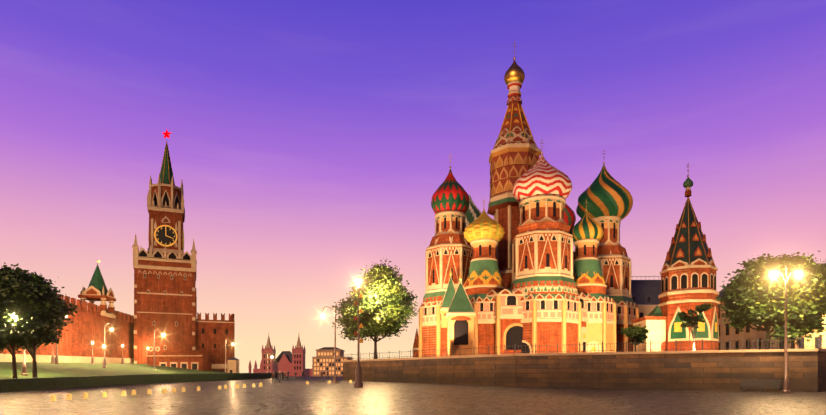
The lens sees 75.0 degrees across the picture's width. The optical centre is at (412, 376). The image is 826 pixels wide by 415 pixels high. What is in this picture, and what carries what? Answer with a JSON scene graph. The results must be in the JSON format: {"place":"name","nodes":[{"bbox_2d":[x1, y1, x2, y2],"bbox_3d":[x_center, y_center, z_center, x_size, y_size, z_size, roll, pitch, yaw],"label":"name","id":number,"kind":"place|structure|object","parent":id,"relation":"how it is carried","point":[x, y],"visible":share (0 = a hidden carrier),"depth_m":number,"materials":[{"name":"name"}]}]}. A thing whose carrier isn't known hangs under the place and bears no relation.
{"place":"outdoors","nodes":[
{"label":"outdoors","id":0,"kind":"place"},
{"bbox_2d":[54,317,66,363],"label":"street lamp","id":1,"kind":"object","parent":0,"point":[56,360],"depth_m":98.42,"materials":[{"name":"metal"}]},
{"bbox_2d":[102,344,106,367],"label":"street lamp","id":2,"kind":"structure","parent":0,"point":[104,364],"depth_m":101.16,"materials":[{"name":"metal"}]},
{"bbox_2d":[103,323,112,363],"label":"street lamp","id":3,"kind":"object","parent":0,"point":[111,328],"depth_m":119.56,"materials":[{"name":"metal"}]},
{"bbox_2d":[0,362,300,378],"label":"bank grass","id":4,"kind":"structure","parent":0,"point":[46,369],"depth_m":93.42,"materials":[{"name":"green plant"}]},
{"bbox_2d":[20,346,27,375],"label":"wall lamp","id":5,"kind":"object","parent":4,"relation":"on","point":[24,370],"depth_m":69.93,"materials":[{"name":"metal"}]},
{"bbox_2d":[0,295,56,377],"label":"tree","id":6,"kind":"object","parent":4,"relation":"on","point":[12,344],"visible":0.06,"depth_m":64.46,"materials":[{"name":"green plant"}]},
{"bbox_2d":[0,263,79,377],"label":"tree","id":7,"kind":"object","parent":4,"relation":"on","point":[39,315],"visible":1,"depth_m":60.48,"materials":[{"name":"green plant"}]},
{"bbox_2d":[50,355,54,363],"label":"street lamp","id":8,"kind":"object","parent":4,"relation":"on","point":[52,360],"visible":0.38,"depth_m":99.73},
{"bbox_2d":[0,295,133,362],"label":"brick wall","id":9,"kind":"structure","parent":4,"relation":"on","point":[85,329],"depth_m":127.28,"materials":[{"name":"brick"}]},
{"bbox_2d":[78,259,115,317],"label":"tower","id":10,"kind":"structure","parent":9,"relation":"on","point":[95,290],"depth_m":135.12,"materials":[{"name":"green stone"}]},
{"bbox_2d":[90,341,94,363],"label":"street lamp","id":11,"kind":"object","parent":4,"relation":"on","point":[92,360],"visible":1,"depth_m":116.03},
{"bbox_2d":[121,344,124,363],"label":"street lamp","id":12,"kind":"object","parent":4,"relation":"on","point":[122,360],"visible":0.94,"depth_m":132.22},
{"bbox_2d":[149,328,164,370],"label":"street lamp","id":13,"kind":"object","parent":4,"relation":"on","point":[156,348],"visible":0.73,"depth_m":111.08,"materials":[{"name":"metal"}]},
{"bbox_2d":[147,352,238,372],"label":"building","id":14,"kind":"structure","parent":4,"relation":"on","point":[198,361],"depth_m":141.56,"materials":[{"name":"brick"}]},
{"bbox_2d":[0,376,825,414],"bbox_3d":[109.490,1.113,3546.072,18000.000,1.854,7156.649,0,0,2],"label":"ground","id":15,"kind":"structure","parent":0,"point":[316,395],"depth_m":41.68,"materials":[{"name":"grey stone"}]},
{"bbox_2d":[66,393,71,399],"bbox_3d":[-27.262,1.621,42.692,0.403,0.522,0.393,0,0,2],"label":"bollard","id":16,"kind":"object","parent":15,"relation":"on","point":[69,396],"visible":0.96,"depth_m":42.56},
{"bbox_2d":[0,373,277,391],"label":"hedge","id":17,"kind":"object","parent":15,"relation":"on","point":[24,384],"visible":0.85,"depth_m":67.93,"materials":[{"name":"green plant"}]},
{"bbox_2d":[132,129,234,370],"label":"clock tower","id":18,"kind":"structure","parent":15,"relation":"on","point":[165,295],"depth_m":156.31,"materials":[{"name":"brick"}]},
{"bbox_2d":[225,338,233,372],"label":"street lamp","id":19,"kind":"object","parent":15,"relation":"on","point":[225,353],"visible":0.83,"depth_m":130.83,"materials":[{"name":"metal"}]},
{"bbox_2d":[248,334,311,375],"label":"museum building","id":20,"kind":"structure","parent":15,"relation":"on","point":[289,362],"depth_m":643.01,"materials":[{"name":"red brick"}]},
{"bbox_2d":[321,306,337,383],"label":"lamp arm","id":21,"kind":"object","parent":15,"relation":"on","point":[334,375],"visible":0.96,"depth_m":78.74},
{"bbox_2d":[312,347,352,375],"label":"lit block","id":22,"kind":"object","parent":15,"relation":"on","point":[323,360],"visible":0.85,"depth_m":482.29,"materials":[{"name":"white stone"}]},
{"bbox_2d":[354,276,362,387],"bbox_3d":[-6.546,-5.316,64.674,1.062,13.470,1.062,0,0,-43],"label":"street lamp","id":23,"kind":"object","parent":15,"relation":"on","point":[358,383],"visible":0.96,"depth_m":64.56,"materials":[{"name":"metal"}]},
{"bbox_2d":[342,337,825,391],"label":"terrace retaining wall","id":24,"kind":"structure","parent":15,"relation":"on","point":[719,370],"depth_m":65.19,"materials":[{"name":"stone"}]},
{"bbox_2d":[331,258,418,358],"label":"tree","id":25,"kind":"object","parent":24,"relation":"on","point":[385,302],"visible":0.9,"depth_m":102.78,"materials":[{"name":"green plant"}]},
{"bbox_2d":[412,41,638,356],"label":"cathedral","id":26,"kind":"structure","parent":24,"relation":"on","point":[520,272],"depth_m":102.63,"materials":[{"name":"brick"}]},
{"bbox_2d":[620,324,648,351],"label":"tree","id":27,"kind":"object","parent":24,"relation":"on","point":[636,335],"visible":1,"depth_m":82.56,"materials":[{"name":"green plant"}]},
{"bbox_2d":[631,276,660,317],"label":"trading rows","id":28,"kind":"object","parent":24,"relation":"on","point":[645,293],"visible":0.04,"depth_m":148.62,"materials":[{"name":"white stone"}]},
{"bbox_2d":[631,164,719,351],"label":"bell tower","id":29,"kind":"structure","parent":24,"relation":"on","point":[688,274],"depth_m":93.30,"materials":[{"name":"brick"}]},
{"bbox_2d":[677,302,714,349],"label":"tree","id":30,"kind":"object","parent":24,"relation":"on","point":[692,322],"visible":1,"depth_m":81.50,"materials":[{"name":"green plant"}]},
{"bbox_2d":[715,250,825,348],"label":"tree","id":31,"kind":"object","parent":24,"relation":"on","point":[754,292],"visible":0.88,"depth_m":62.54,"materials":[{"name":"green plant"}]},
{"bbox_2d":[754,264,825,348],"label":"tree","id":32,"kind":"object","parent":24,"relation":"on","point":[760,324],"depth_m":73.66,"materials":[{"name":"green plant"}]},
{"bbox_2d":[741,379,781,391],"bbox_3d":[37.517,1.010,57.825,3.910,1.350,0.651,0,0,22],"label":"bench","id":33,"kind":"object","parent":15,"relation":"on","point":[762,382],"visible":0.9,"depth_m":58.01,"materials":[{"name":"brown wood"}]},
{"bbox_2d":[718,258,825,349],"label":"building","id":34,"kind":"structure","parent":15,"relation":"on","point":[736,337],"depth_m":107.27,"materials":[{"name":"stone"}]},
{"bbox_2d":[769,263,802,392],"bbox_3d":[38.280,-4.976,55.257,3.328,13.500,0.828,0,0,2],"label":"double lamp","id":35,"kind":"object","parent":15,"relation":"on","point":[798,272],"visible":1,"depth_m":55.16,"materials":[{"name":"metal"}]},
{"bbox_2d":[0,0,825,372],"label":"sky","id":36,"kind":"structure","parent":0,"point":[311,143],"materials":[{"name":"purple"}]}
]}

